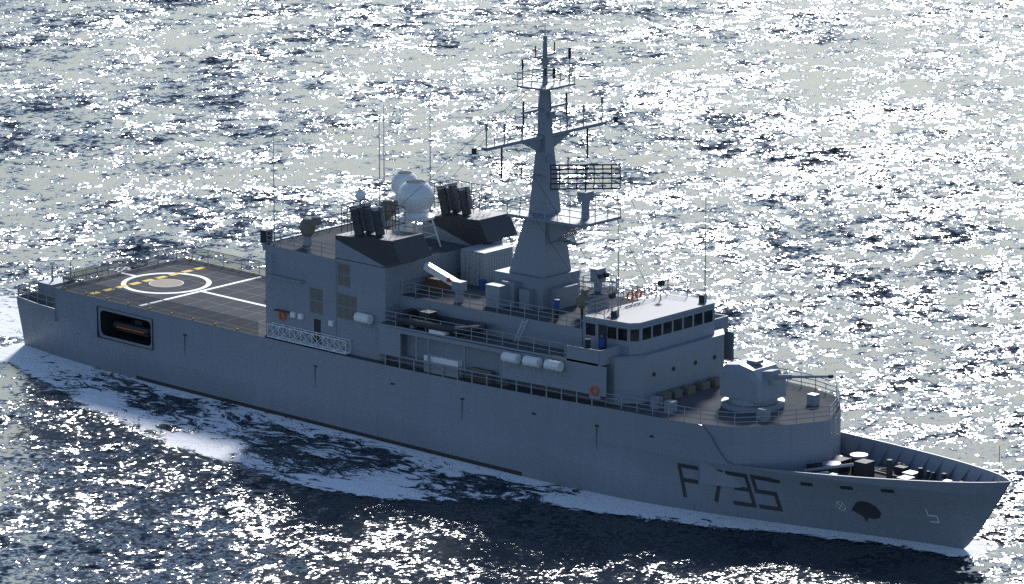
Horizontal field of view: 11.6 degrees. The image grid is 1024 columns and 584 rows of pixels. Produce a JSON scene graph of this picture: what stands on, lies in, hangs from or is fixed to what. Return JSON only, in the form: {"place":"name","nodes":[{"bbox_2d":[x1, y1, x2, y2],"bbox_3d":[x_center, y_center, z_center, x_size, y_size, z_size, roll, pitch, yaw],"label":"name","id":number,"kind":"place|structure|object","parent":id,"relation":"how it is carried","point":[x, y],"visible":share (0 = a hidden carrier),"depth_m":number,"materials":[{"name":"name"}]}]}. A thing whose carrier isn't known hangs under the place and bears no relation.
{"place":"outdoors","nodes":[
{"label":"outdoors","id":0,"kind":"place"},
{"bbox_2d":[0,0,1023,583],"bbox_3d":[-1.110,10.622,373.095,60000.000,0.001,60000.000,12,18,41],"label":"sea","id":1,"kind":"structure","parent":0,"point":[834,188],"depth_m":448.44,"materials":[{"name":"blue"}]},
{"bbox_2d":[0,276,994,556],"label":"wake foam","id":2,"kind":"object","parent":1,"relation":"on","point":[106,400],"visible":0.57,"depth_m":367.63,"materials":[{"name":"white"}]},
{"bbox_2d":[17,270,1010,548],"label":"hull","id":3,"kind":"object","parent":1,"relation":"on","point":[613,454],"visible":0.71,"depth_m":363.44,"materials":[{"name":"grey metal"}]},
{"bbox_2d":[17,258,1010,501],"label":"decks","id":4,"kind":"object","parent":3,"relation":"on","point":[879,452],"visible":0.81,"depth_m":381.99,"materials":[{"name":"grey metal"}]},
{"bbox_2d":[17,259,175,349],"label":"stern fittings","id":5,"kind":"object","parent":4,"relation":"on","point":[126,328],"visible":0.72,"depth_m":391.84,"materials":[{"name":"metal"}]},
{"bbox_2d":[63,246,265,332],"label":"helideck","id":6,"kind":"object","parent":4,"relation":"on","point":[166,283],"visible":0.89,"depth_m":394.51,"materials":[{"name":"metal"}]},
{"bbox_2d":[260,103,517,361],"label":"hangar","id":7,"kind":"structure","parent":4,"relation":"on","point":[336,288],"depth_m":374.11,"materials":[{"name":"metal"}]},
{"bbox_2d":[64,42,962,481],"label":"ship fittings","id":8,"kind":"object","parent":4,"relation":"on","point":[812,398],"visible":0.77,"depth_m":354.62,"materials":[{"name":"black metal"}]},
{"bbox_2d":[379,242,733,404],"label":"superstructure","id":9,"kind":"object","parent":4,"relation":"on","point":[471,325],"visible":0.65,"depth_m":365.03,"materials":[{"name":"metal"}]},
{"bbox_2d":[472,26,620,309],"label":"mast","id":10,"kind":"object","parent":9,"relation":"on","point":[537,272],"visible":1,"depth_m":364.80,"materials":[{"name":"grey metal"}]},
{"bbox_2d":[387,77,892,472],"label":"crew and rigging","id":11,"kind":"object","parent":4,"relation":"on","point":[587,339],"visible":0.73,"depth_m":361.50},
{"bbox_2d":[564,207,727,403],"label":"bridge","id":12,"kind":"structure","parent":4,"relation":"on","point":[653,346],"depth_m":358.50,"materials":[{"name":"grey metal"}]},
{"bbox_2d":[605,357,999,487],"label":"forecastle","id":13,"kind":"object","parent":4,"relation":"on","point":[796,433],"visible":0.96,"depth_m":350.78,"materials":[{"name":"grey metal"}]},
{"bbox_2d":[183,334,939,522],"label":"hull marks","id":14,"kind":"object","parent":3,"relation":"on","point":[866,510],"visible":1,"depth_m":349.52}
]}

